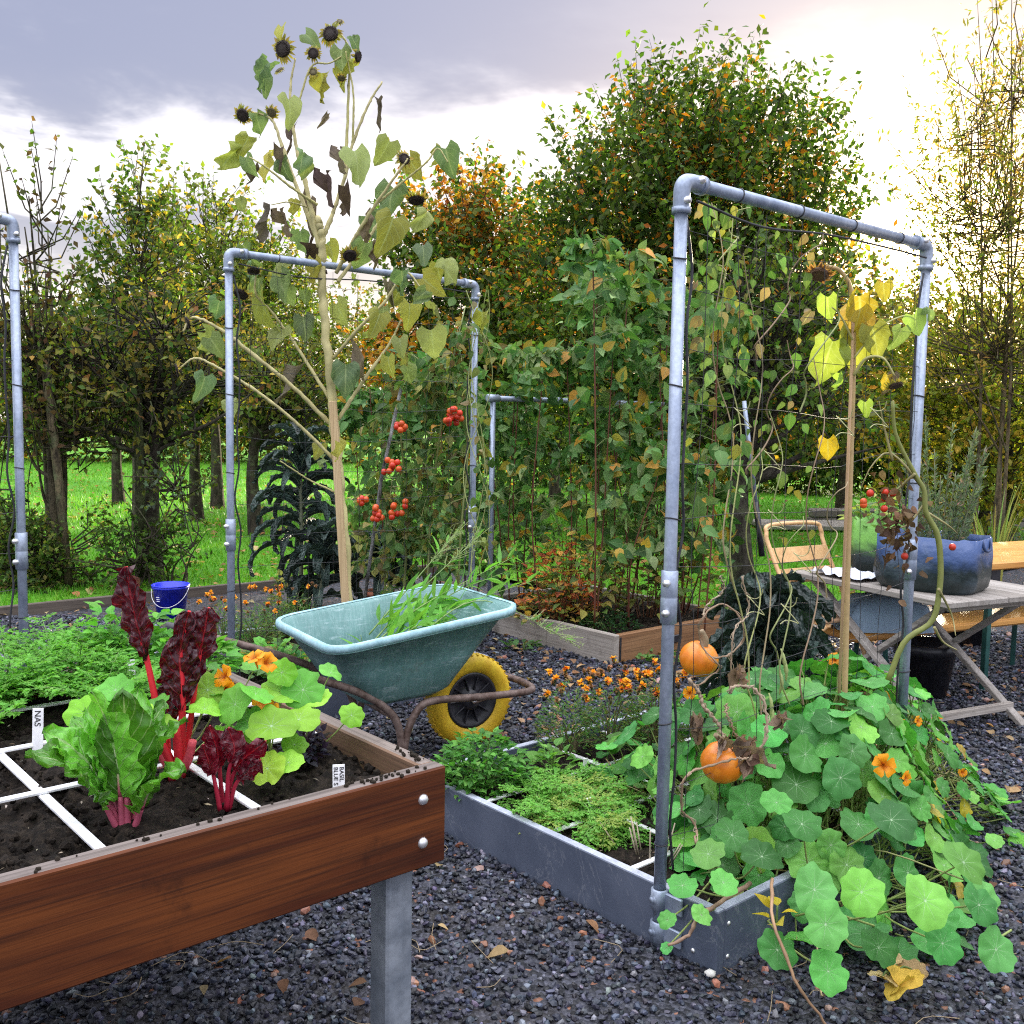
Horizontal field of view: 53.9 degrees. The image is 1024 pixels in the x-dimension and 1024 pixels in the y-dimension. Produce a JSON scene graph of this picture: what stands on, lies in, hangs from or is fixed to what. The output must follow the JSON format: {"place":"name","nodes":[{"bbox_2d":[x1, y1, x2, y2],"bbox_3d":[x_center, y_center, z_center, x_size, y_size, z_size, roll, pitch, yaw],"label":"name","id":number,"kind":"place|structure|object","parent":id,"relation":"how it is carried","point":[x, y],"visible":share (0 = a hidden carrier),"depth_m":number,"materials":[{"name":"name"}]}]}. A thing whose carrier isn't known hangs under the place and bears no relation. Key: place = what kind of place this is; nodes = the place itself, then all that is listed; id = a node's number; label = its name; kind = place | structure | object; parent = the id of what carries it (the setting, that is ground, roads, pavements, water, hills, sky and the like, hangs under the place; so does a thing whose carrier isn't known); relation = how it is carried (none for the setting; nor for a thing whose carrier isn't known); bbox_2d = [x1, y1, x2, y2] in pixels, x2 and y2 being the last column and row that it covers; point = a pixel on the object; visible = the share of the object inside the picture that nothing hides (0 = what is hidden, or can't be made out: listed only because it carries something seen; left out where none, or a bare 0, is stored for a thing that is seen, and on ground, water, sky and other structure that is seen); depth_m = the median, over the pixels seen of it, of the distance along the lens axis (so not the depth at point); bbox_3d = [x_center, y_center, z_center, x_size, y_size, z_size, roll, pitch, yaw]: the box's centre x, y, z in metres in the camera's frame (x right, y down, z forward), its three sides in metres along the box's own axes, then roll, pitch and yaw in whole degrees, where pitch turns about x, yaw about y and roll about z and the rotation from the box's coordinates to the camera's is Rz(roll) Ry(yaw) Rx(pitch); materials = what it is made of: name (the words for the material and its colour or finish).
{"place":"outdoors","nodes":[
{"label":"outdoors","id":0,"kind":"place"},
{"bbox_2d":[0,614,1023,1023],"bbox_3d":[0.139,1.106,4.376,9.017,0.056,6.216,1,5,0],"label":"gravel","id":1,"kind":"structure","parent":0,"point":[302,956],"depth_m":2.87,"materials":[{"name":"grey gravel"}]},
{"bbox_2d":[150,626,487,717],"bbox_3d":[-1.165,0.886,5.764,1.464,0.200,1.474,-4,7,-41],"label":"garden bed","id":2,"kind":"object","parent":1,"relation":"on","point":[336,701],"visible":0.02,"depth_m":5.08,"materials":[{"name":"grey wood"}]},
{"bbox_2d":[175,19,488,600],"bbox_3d":[-0.867,-0.828,5.001,1.484,3.168,0.908,1,5,0],"label":"sunflower","id":3,"kind":"object","parent":2,"relation":"in","point":[383,229],"visible":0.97,"depth_m":4.89,"materials":[{"name":"green plant"}]},
{"bbox_2d":[329,401,348,602],"bbox_3d":[-0.848,0.095,4.990,0.128,1.283,0.034,2,5,13],"label":"wooden stake","id":4,"kind":"object","parent":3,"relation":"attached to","point":[338,491],"visible":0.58,"depth_m":4.97,"materials":[{"name":"beige wood"}]},
{"bbox_2d":[223,248,479,680],"bbox_3d":[-0.773,-0.118,5.192,1.525,2.276,0.061,-3,7,-41],"label":"climbing frame","id":5,"kind":"object","parent":2,"relation":"on","point":[230,254],"visible":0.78,"depth_m":4.78,"materials":[{"name":"metal"}]},
{"bbox_2d":[448,290,494,588],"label":"bean vine","id":6,"kind":"object","parent":5,"relation":"attached to","point":[475,372],"visible":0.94,"depth_m":5.54,"materials":[{"name":"green plant"}]},
{"bbox_2d":[348,307,507,594],"bbox_3d":[-0.555,-0.259,6.318,1.041,2.077,0.669,1,5,0],"label":"tomato plant","id":7,"kind":"object","parent":2,"relation":"on","point":[414,539],"visible":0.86,"depth_m":6.27,"materials":[{"name":"green plant"}]},
{"bbox_2d":[444,710,944,975],"bbox_3d":[0.586,1.103,3.701,1.318,0.200,1.421,-4,7,-41],"label":"garden bed","id":8,"kind":"object","parent":1,"relation":"on","point":[612,885],"visible":0.17,"depth_m":3.14,"materials":[{"name":"grey metal"}]},
{"bbox_2d":[431,726,533,800],"bbox_3d":[-0.112,0.914,3.738,0.402,0.229,0.398,1,5,0],"label":"parsley","id":9,"kind":"object","parent":8,"relation":"on","point":[485,767],"visible":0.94,"depth_m":3.69,"materials":[{"name":"green plant"}]},
{"bbox_2d":[496,771,590,814],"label":"carrot plant","id":10,"kind":"object","parent":8,"relation":"on","point":[549,786],"visible":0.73,"depth_m":3.58,"materials":[{"name":"green plant"}]},
{"bbox_2d":[532,665,604,757],"bbox_3d":[0.232,0.810,4.114,0.310,0.379,0.313,1,5,0],"label":"marigold","id":11,"kind":"object","parent":8,"relation":"on","point":[573,746],"visible":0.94,"depth_m":4.10,"materials":[{"name":"green plant"}]},
{"bbox_2d":[512,783,629,834],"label":"carrot plant","id":12,"kind":"object","parent":8,"relation":"on","point":[549,816],"visible":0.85,"depth_m":3.40,"materials":[{"name":"green plant"}]},
{"bbox_2d":[555,788,654,851],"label":"carrot plant","id":13,"kind":"object","parent":8,"relation":"on","point":[611,825],"visible":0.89,"depth_m":3.27,"materials":[{"name":"green plant"}]},
{"bbox_2d":[575,655,646,750],"bbox_3d":[0.410,0.809,4.183,0.310,0.376,0.314,1,5,0],"label":"marigold","id":14,"kind":"object","parent":8,"relation":"on","point":[625,682],"visible":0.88,"depth_m":4.18,"materials":[{"name":"green plant"}]},
{"bbox_2d":[693,568,835,748],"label":"kale plant","id":15,"kind":"object","parent":8,"relation":"on","point":[796,639],"visible":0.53,"depth_m":3.94,"materials":[{"name":"green plant"}]},
{"bbox_2d":[648,174,936,951],"bbox_3d":[0.963,0.141,3.214,1.425,2.176,0.108,-3,7,-41],"label":"climbing frame","id":16,"kind":"object","parent":8,"relation":"on","point":[661,898],"visible":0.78,"depth_m":2.85,"materials":[{"name":"metal"}]},
{"bbox_2d":[679,575,791,843],"bbox_3d":[0.659,0.583,3.104,0.335,0.747,0.397,1,5,0],"label":"squash vine","id":17,"kind":"object","parent":16,"relation":"attached to","point":[749,754],"visible":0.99,"depth_m":2.97,"materials":[{"name":"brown plant"}]},
{"bbox_2d":[665,201,888,719],"bbox_3d":[0.831,-0.138,3.170,0.682,1.678,0.372,1,5,0],"label":"bean vine","id":18,"kind":"object","parent":16,"relation":"attached to","point":[716,320],"visible":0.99,"depth_m":3.13,"materials":[{"name":"green plant"}]},
{"bbox_2d":[606,649,1017,996],"bbox_3d":[1.027,0.903,3.231,1.338,0.736,1.628,1,5,0],"label":"nasturtium","id":19,"kind":"object","parent":8,"relation":"on","point":[822,861],"visible":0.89,"depth_m":3.04,"materials":[{"name":"green plant"}]},
{"bbox_2d":[835,322,854,756],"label":"bamboo cane","id":20,"kind":"object","parent":8,"relation":"on","point":[845,514],"visible":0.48,"depth_m":3.36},
{"bbox_2d":[800,260,934,727],"bbox_3d":[1.143,0.021,3.358,0.428,1.669,0.168,1,5,0],"label":"sunflower","id":21,"kind":"object","parent":20,"relation":"attached to","point":[871,337],"visible":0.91,"depth_m":3.30,"materials":[{"name":"yellow plant"}]},
{"bbox_2d":[860,401,957,683],"bbox_3d":[1.357,0.111,3.434,0.266,0.972,0.332,6,7,43],"label":"tomato plant","id":22,"kind":"object","parent":8,"relation":"on","point":[907,517],"visible":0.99,"depth_m":3.42,"materials":[{"name":"green plant"}]},
{"bbox_2d":[764,520,869,662],"bbox_3d":[1.738,0.549,5.689,0.482,0.961,0.509,-2,6,-32],"label":"folding chair","id":23,"kind":"object","parent":1,"relation":"on","point":[822,550],"visible":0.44,"depth_m":5.76,"materials":[{"name":"beige wood"}]},
{"bbox_2d":[867,953,928,1000],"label":"withered leaves","id":24,"kind":"object","parent":1,"relation":"on","point":[904,976],"visible":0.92,"depth_m":2.61,"materials":[{"name":"yellow plant"}]},
{"bbox_2d":[786,648,1023,848],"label":"nasturtium","id":25,"kind":"object","parent":1,"relation":"on","point":[996,794],"visible":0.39,"depth_m":3.81,"materials":[{"name":"green plant"}]},
{"bbox_2d":[824,606,1023,688],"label":"bench","id":26,"kind":"object","parent":1,"relation":"on","point":[965,620],"visible":0.48,"depth_m":5.93,"materials":[{"name":"brown wood"}]},
{"bbox_2d":[832,592,933,633],"bbox_3d":[2.059,0.545,5.636,0.538,0.194,0.370,1,5,0],"label":"tub","id":27,"kind":"object","parent":26,"relation":"on","point":[889,616],"visible":0.43,"depth_m":5.48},
{"bbox_2d":[0,418,1023,1023],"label":"ground","id":28,"kind":"structure","parent":0,"point":[164,996],"depth_m":2.75,"materials":[{"name":"grey gravel"}]},
{"bbox_2d":[0,212,28,671],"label":"climbing frame","id":29,"kind":"object","parent":28,"relation":"on","point":[20,540],"visible":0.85,"depth_m":4.00,"materials":[{"name":"metal"}]},
{"bbox_2d":[0,564,437,615],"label":"lawn edging","id":30,"kind":"object","parent":28,"relation":"on","point":[70,604],"visible":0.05,"depth_m":7.86,"materials":[{"name":"wood"}]},
{"bbox_2d":[0,659,444,1023],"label":"raised planter","id":31,"kind":"object","parent":28,"relation":"on","point":[184,864],"visible":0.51,"depth_m":1.95,"materials":[{"name":"brown wood"}]},
{"bbox_2d":[0,625,94,708],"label":"carrot plant","id":32,"kind":"object","parent":31,"relation":"on","point":[32,669],"visible":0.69,"depth_m":2.76,"materials":[{"name":"green plant"}]},
{"bbox_2d":[0,624,129,694],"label":"carrot plant","id":33,"kind":"object","parent":31,"relation":"in","point":[88,664],"visible":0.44,"depth_m":2.86,"materials":[{"name":"green plant"}]},
{"bbox_2d":[17,646,160,699],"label":"carrot plant","id":34,"kind":"object","parent":31,"relation":"in","point":[141,675],"visible":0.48,"depth_m":2.69,"materials":[{"name":"green plant"}]},
{"bbox_2d":[24,687,188,827],"bbox_3d":[-0.768,0.476,1.971,0.296,0.298,0.203,1,5,0],"label":"chard","id":35,"kind":"object","parent":31,"relation":"in","point":[104,752],"visible":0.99,"depth_m":1.95,"materials":[{"name":"green plant"}]},
{"bbox_2d":[0,690,316,849],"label":"planting grid","id":36,"kind":"object","parent":31,"relation":"on","point":[80,830],"visible":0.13,"depth_m":2.11,"materials":[{"name":"white plastic"}]},
{"bbox_2d":[111,565,219,781],"bbox_3d":[-0.759,0.361,2.237,0.222,0.491,0.105,1,5,0],"label":"chard","id":37,"kind":"object","parent":31,"relation":"on","point":[190,647],"visible":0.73,"depth_m":2.21,"materials":[{"name":"red plant"}]},
{"bbox_2d":[62,649,364,785],"bbox_3d":[-0.640,0.456,2.268,0.599,0.286,0.381,1,5,0],"label":"nasturtium","id":38,"kind":"object","parent":31,"relation":"on","point":[303,693],"visible":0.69,"depth_m":2.23,"materials":[{"name":"green plant"}]},
{"bbox_2d":[193,725,266,811],"bbox_3d":[-0.575,0.531,2.063,0.146,0.188,0.058,1,5,0],"label":"chard","id":39,"kind":"object","parent":31,"relation":"in","point":[234,747],"visible":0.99,"depth_m":2.06,"materials":[{"name":"red plant"}]},
{"bbox_2d":[288,576,309,607],"bbox_3d":[-1.675,0.633,7.970,0.204,0.230,0.204,1,5,0],"label":"plant pot","id":40,"kind":"object","parent":28,"relation":"on","point":[291,579],"visible":0.12,"depth_m":7.89,"materials":[{"name":"black plastic"}]},
{"bbox_2d":[248,420,350,588],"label":"kale plant","id":41,"kind":"object","parent":40,"relation":"in","point":[301,459],"visible":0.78,"depth_m":7.82,"materials":[{"name":"green plant"}]},
{"bbox_2d":[283,517,362,609],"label":"kale plant","id":42,"kind":"object","parent":28,"relation":"on","point":[320,551],"visible":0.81,"depth_m":7.55,"materials":[{"name":"green plant"}]},
{"bbox_2d":[162,584,535,749],"bbox_3d":[-0.622,0.746,4.390,1.613,0.708,0.722,-2,6,-33],"label":"wheelbarrow","id":43,"kind":"object","parent":28,"relation":"on","point":[452,677],"visible":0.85,"depth_m":4.33,"materials":[{"name":"teal plastic"}]},
{"bbox_2d":[335,385,390,584],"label":"raspberry cane","id":44,"kind":"object","parent":28,"relation":"on","point":[348,417],"visible":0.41,"depth_m":7.58,"materials":[{"name":"green plant"}]},
{"bbox_2d":[341,382,402,566],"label":"raspberry cane","id":45,"kind":"object","parent":28,"relation":"on","point":[373,394],"visible":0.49,"depth_m":7.47,"materials":[{"name":"green plant"}]},
{"bbox_2d":[0,469,1023,1023],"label":"fallen leaves","id":46,"kind":"object","parent":28,"relation":"on","point":[314,935],"visible":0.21,"depth_m":5.72,"materials":[{"name":"brown plant"}]},
{"bbox_2d":[492,584,721,664],"bbox_3d":[0.601,0.777,7.266,1.295,0.208,1.612,-4,7,-41],"label":"wooden bed","id":47,"kind":"object","parent":28,"relation":"on","point":[602,645],"visible":0.34,"depth_m":6.69,"materials":[{"name":"brown wood"}]},
{"bbox_2d":[459,408,530,597],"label":"raspberry cane","id":48,"kind":"object","parent":47,"relation":"on","point":[501,435],"visible":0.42,"depth_m":7.13,"materials":[{"name":"green plant"}]},
{"bbox_2d":[467,379,542,613],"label":"raspberry cane","id":49,"kind":"object","parent":47,"relation":"on","point":[520,512],"visible":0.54,"depth_m":7.13,"materials":[{"name":"green plant"}]},
{"bbox_2d":[493,339,542,611],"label":"raspberry cane","id":50,"kind":"object","parent":47,"relation":"on","point":[512,355],"visible":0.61,"depth_m":7.05,"materials":[{"name":"green plant"}]},
{"bbox_2d":[501,402,556,595],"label":"raspberry cane","id":51,"kind":"object","parent":47,"relation":"on","point":[527,407],"visible":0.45,"depth_m":7.54,"materials":[{"name":"green plant"}]},
{"bbox_2d":[498,422,561,597],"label":"raspberry cane","id":52,"kind":"object","parent":47,"relation":"on","point":[551,443],"visible":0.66,"depth_m":7.34,"materials":[{"name":"green plant"}]},
{"bbox_2d":[509,338,569,617],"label":"raspberry cane","id":53,"kind":"object","parent":47,"relation":"on","point":[542,362],"visible":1,"depth_m":6.76,"materials":[{"name":"green plant"}]},
{"bbox_2d":[514,531,601,621],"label":"blueberry bush","id":54,"kind":"object","parent":47,"relation":"on","point":[589,582],"visible":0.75,"depth_m":6.88,"materials":[{"name":"orange plant"}]},
{"bbox_2d":[536,338,603,616],"bbox_3d":[0.365,-0.227,6.916,0.445,1.945,0.452,-1,5,-20],"label":"raspberry cane","id":55,"kind":"object","parent":47,"relation":"on","point":[572,356],"visible":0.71,"depth_m":6.83,"materials":[{"name":"green plant"}]},
{"bbox_2d":[541,425,608,608],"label":"raspberry cane","id":56,"kind":"object","parent":47,"relation":"on","point":[577,431],"visible":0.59,"depth_m":7.15,"materials":[{"name":"green plant"}]},
{"bbox_2d":[541,524,632,622],"bbox_3d":[0.491,0.417,6.831,0.618,0.685,0.603,5,6,34],"label":"yellowing sucker","id":57,"kind":"object","parent":47,"relation":"on","point":[611,597],"visible":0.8,"depth_m":6.77,"materials":[{"name":"plant"}]},
{"bbox_2d":[558,227,641,628],"bbox_3d":[0.538,-0.489,6.368,0.536,2.570,0.516,0,5,-9],"label":"raspberry cane","id":58,"kind":"object","parent":47,"relation":"on","point":[584,250],"visible":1,"depth_m":6.26,"materials":[{"name":"green plant"}]},
{"bbox_2d":[549,270,653,610],"bbox_3d":[0.585,-0.456,7.078,0.626,2.459,0.703,-1,6,-24],"label":"raspberry cane","id":59,"kind":"object","parent":47,"relation":"on","point":[580,309],"visible":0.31,"depth_m":7.01,"materials":[{"name":"green plant"}]},
{"bbox_2d":[578,317,644,624],"bbox_3d":[0.655,-0.248,6.648,0.468,2.044,0.476,1,5,0],"label":"raspberry cane","id":60,"kind":"object","parent":47,"relation":"on","point":[621,378],"visible":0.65,"depth_m":6.54,"materials":[{"name":"green plant"}]},
{"bbox_2d":[567,239,671,613],"bbox_3d":[0.713,-0.510,6.833,0.689,2.616,0.599,5,7,38],"label":"raspberry cane","id":61,"kind":"object","parent":47,"relation":"on","point":[641,256],"visible":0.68,"depth_m":6.71,"materials":[{"name":"green plant"}]},
{"bbox_2d":[583,404,656,619],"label":"raspberry cane","id":62,"kind":"object","parent":47,"relation":"on","point":[624,428],"visible":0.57,"depth_m":6.84,"materials":[{"name":"green plant"}]},
{"bbox_2d":[597,337,656,614],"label":"raspberry cane","id":63,"kind":"object","parent":47,"relation":"on","point":[641,351],"visible":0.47,"depth_m":6.74,"materials":[{"name":"green plant"}]},
{"bbox_2d":[586,440,692,627],"bbox_3d":[0.808,0.163,6.503,0.662,1.258,0.562,3,6,23],"label":"raspberry cane","id":64,"kind":"object","parent":47,"relation":"on","point":[651,457],"visible":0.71,"depth_m":6.46,"materials":[{"name":"green plant"}]},
{"bbox_2d":[601,516,694,618],"bbox_3d":[0.948,0.383,7.035,0.669,0.733,0.624,1,5,0],"label":"yellowing sucker","id":65,"kind":"object","parent":47,"relation":"on","point":[649,570],"visible":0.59,"depth_m":6.97,"materials":[{"name":"plant"}]},
{"bbox_2d":[629,352,697,623],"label":"raspberry cane","id":66,"kind":"object","parent":47,"relation":"on","point":[652,376],"visible":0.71,"depth_m":6.64,"materials":[{"name":"green plant"}]},
{"bbox_2d":[637,282,693,615],"bbox_3d":[1.028,-0.445,7.084,0.494,2.370,0.476,-2,6,-29],"label":"raspberry cane","id":67,"kind":"object","parent":47,"relation":"on","point":[645,318],"visible":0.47,"depth_m":6.94,"materials":[{"name":"green plant"}]},
{"bbox_2d":[657,443,745,611],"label":"raspberry cane","id":68,"kind":"object","parent":47,"relation":"on","point":[700,545],"visible":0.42,"depth_m":7.12,"materials":[{"name":"green plant"}]},
{"bbox_2d":[658,293,761,630],"bbox_3d":[1.258,-0.288,6.478,0.607,2.255,0.608,-4,7,-44],"label":"raspberry cane","id":69,"kind":"object","parent":47,"relation":"on","point":[720,455],"visible":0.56,"depth_m":6.43,"materials":[{"name":"green plant"}]},
{"bbox_2d":[685,324,743,618],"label":"raspberry cane","id":70,"kind":"object","parent":47,"relation":"on","point":[693,360],"visible":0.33,"depth_m":6.94,"materials":[{"name":"green plant"}]},
{"bbox_2d":[789,567,1023,739],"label":"trestle table","id":71,"kind":"object","parent":28,"relation":"on","point":[1009,597],"visible":0.41,"depth_m":5.17,"materials":[{"name":"grey wood"}]},
{"bbox_2d":[851,513,904,571],"bbox_3d":[2.098,0.175,5.742,0.312,0.310,0.283,-3,7,-38],"label":"grow bag","id":72,"kind":"object","parent":71,"relation":"on","point":[864,538],"visible":0.33,"depth_m":5.66,"materials":[{"name":"fabric"}]},
{"bbox_2d":[873,528,992,594],"bbox_3d":[2.154,0.246,5.148,0.543,0.276,0.435,6,7,43],"label":"grow bag","id":73,"kind":"object","parent":71,"relation":"on","point":[968,566],"visible":0.69,"depth_m":4.95,"materials":[{"name":"fabric"}]},
{"bbox_2d":[895,415,988,540],"bbox_3d":[2.190,-0.158,5.097,0.469,0.654,0.459,1,5,0],"label":"rosemary","id":74,"kind":"object","parent":73,"relation":"in","point":[964,522],"visible":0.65,"depth_m":5.03,"materials":[{"name":"green plant"}]},
{"bbox_2d":[893,636,958,697],"bbox_3d":[2.335,0.878,5.698,0.347,0.290,0.347,1,5,0],"label":"plant tub","id":75,"kind":"object","parent":28,"relation":"on","point":[931,665],"visible":0.5,"depth_m":5.57,"materials":[{"name":"black plastic"}]},
{"bbox_2d":[979,541,1023,689],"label":"bench","id":76,"kind":"object","parent":28,"relation":"on","point":[1008,555],"visible":0.21,"depth_m":5.77,"materials":[{"name":"brown wood"}]},
{"bbox_2d":[0,428,1023,608],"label":"lawn","id":77,"kind":"structure","parent":0,"point":[108,483],"depth_m":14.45,"materials":[{"name":"green plant"}]},
{"bbox_2d":[41,364,73,587],"bbox_3d":[-3.800,-0.249,8.424,0.242,1.956,0.080,2,5,7],"label":"tree stake","id":78,"kind":"object","parent":77,"relation":"on","point":[59,488],"visible":0.65,"depth_m":8.39,"materials":[{"name":"brown wood"}]},
{"bbox_2d":[0,492,129,594],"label":"shrub","id":79,"kind":"object","parent":77,"relation":"on","point":[42,568],"visible":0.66,"depth_m":8.32,"materials":[{"name":"green plant"}]},
{"bbox_2d":[0,116,145,583],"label":"sapling","id":80,"kind":"object","parent":77,"relation":"on","point":[76,435],"visible":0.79,"depth_m":8.45,"materials":[{"name":"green plant"}]},
{"bbox_2d":[31,133,224,532],"bbox_3d":[-4.710,-2.133,12.380,2.244,5.074,2.202,-2,6,-28],"label":"pear tree","id":81,"kind":"object","parent":77,"relation":"on","point":[136,222],"visible":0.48,"depth_m":12.07,"materials":[{"name":"green plant"}]},
{"bbox_2d":[58,503,212,589],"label":"shrub","id":82,"kind":"object","parent":77,"relation":"on","point":[141,554],"visible":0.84,"depth_m":8.48,"materials":[{"name":"green plant"}]},
{"bbox_2d":[132,362,145,581],"bbox_3d":[-3.245,-0.294,8.764,0.086,2.000,0.080,1,5,0],"label":"tree stake","id":83,"kind":"object","parent":77,"relation":"on","point":[139,499],"visible":0.54,"depth_m":8.73,"materials":[{"name":"brown wood"}]},
{"bbox_2d":[0,261,282,580],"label":"apple tree","id":84,"kind":"object","parent":77,"relation":"on","point":[163,414],"visible":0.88,"depth_m":8.64,"materials":[{"name":"green plant"}]},
{"bbox_2d":[109,433,222,581],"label":"shrub","id":85,"kind":"object","parent":77,"relation":"on","point":[172,488],"visible":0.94,"depth_m":8.54,"materials":[{"name":"green plant"}]},
{"bbox_2d":[94,160,339,508],"bbox_3d":[-4.762,-2.728,15.915,4.011,5.614,3.351,1,5,0],"label":"broadleaf tree","id":86,"kind":"object","parent":77,"relation":"on","point":[214,258],"visible":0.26,"depth_m":15.37,"materials":[{"name":"green plant"}]},
{"bbox_2d":[152,293,294,521],"bbox_3d":[-4.266,-1.410,13.970,2.574,3.362,2.448,1,5,0],"label":"orchard tree","id":87,"kind":"object","parent":77,"relation":"on","point":[196,499],"visible":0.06,"depth_m":13.94,"materials":[{"name":"green plant"}]},
{"bbox_2d":[170,283,365,462],"bbox_3d":[-8.429,-4.540,32.723,7.828,7.115,4.798,1,5,0],"label":"hedge shrub","id":88,"kind":"object","parent":77,"relation":"on","point":[246,439],"visible":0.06,"depth_m":32.04,"materials":[{"name":"green plant"}]},
{"bbox_2d":[182,311,366,534],"bbox_3d":[-2.979,-1.052,12.449,2.456,2.974,2.388,1,5,0],"label":"orchard tree","id":89,"kind":"object","parent":77,"relation":"on","point":[258,424],"visible":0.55,"depth_m":12.29,"materials":[{"name":"green plant"}]},
{"bbox_2d":[258,273,436,463],"bbox_3d":[-5.097,-4.208,32.681,6.948,7.057,4.757,1,5,0],"label":"hedge shrub","id":90,"kind":"object","parent":77,"relation":"on","point":[356,324],"visible":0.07,"depth_m":32.12,"materials":[{"name":"green plant"}]},
{"bbox_2d":[336,136,585,518],"bbox_3d":[-0.679,-2.625,14.787,3.912,5.764,3.647,5,6,37],"label":"broadleaf tree","id":91,"kind":"object","parent":77,"relation":"on","point":[460,230],"visible":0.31,"depth_m":14.17,"materials":[{"name":"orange plant"}]},
{"bbox_2d":[451,2,906,535],"bbox_3d":[2.196,-2.864,12.770,5.170,6.690,5.265,-4,7,-42],"label":"broadleaf tree","id":92,"kind":"object","parent":77,"relation":"on","point":[746,157],"visible":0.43,"depth_m":11.97,"materials":[{"name":"green plant"}]},
{"bbox_2d":[643,209,909,592],"bbox_3d":[2.108,-0.822,8.425,2.434,3.426,1.925,1,5,0],"label":"apple tree","id":93,"kind":"object","parent":77,"relation":"on","point":[785,326],"visible":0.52,"depth_m":8.20,"materials":[{"name":"green plant"}]},
{"bbox_2d":[749,378,944,497],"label":"hedge shrub","id":94,"kind":"object","parent":77,"relation":"on","point":[822,480],"visible":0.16,"depth_m":21.37,"materials":[{"name":"green plant"}]},
{"bbox_2d":[718,232,1015,507],"bbox_3d":[5.613,-2.324,16.854,5.809,5.006,5.357,-4,7,-43],"label":"broadleaf tree","id":95,"kind":"object","parent":77,"relation":"on","point":[841,482],"visible":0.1,"depth_m":16.38,"materials":[{"name":"green plant"}]},
{"bbox_2d":[854,271,1023,541],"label":"leafy shrub","id":96,"kind":"object","parent":77,"relation":"on","point":[944,405],"visible":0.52,"depth_m":12.63,"materials":[{"name":"green plant"}]},
{"bbox_2d":[869,0,1023,541],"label":"slender tree","id":97,"kind":"object","parent":77,"relation":"on","point":[992,353],"visible":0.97,"depth_m":10.70,"materials":[{"name":"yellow plant"}]},
{"bbox_2d":[0,0,1023,417],"label":"sky","id":98,"kind":"structure","parent":0,"point":[92,74],"materials":[{"name":"grey"}]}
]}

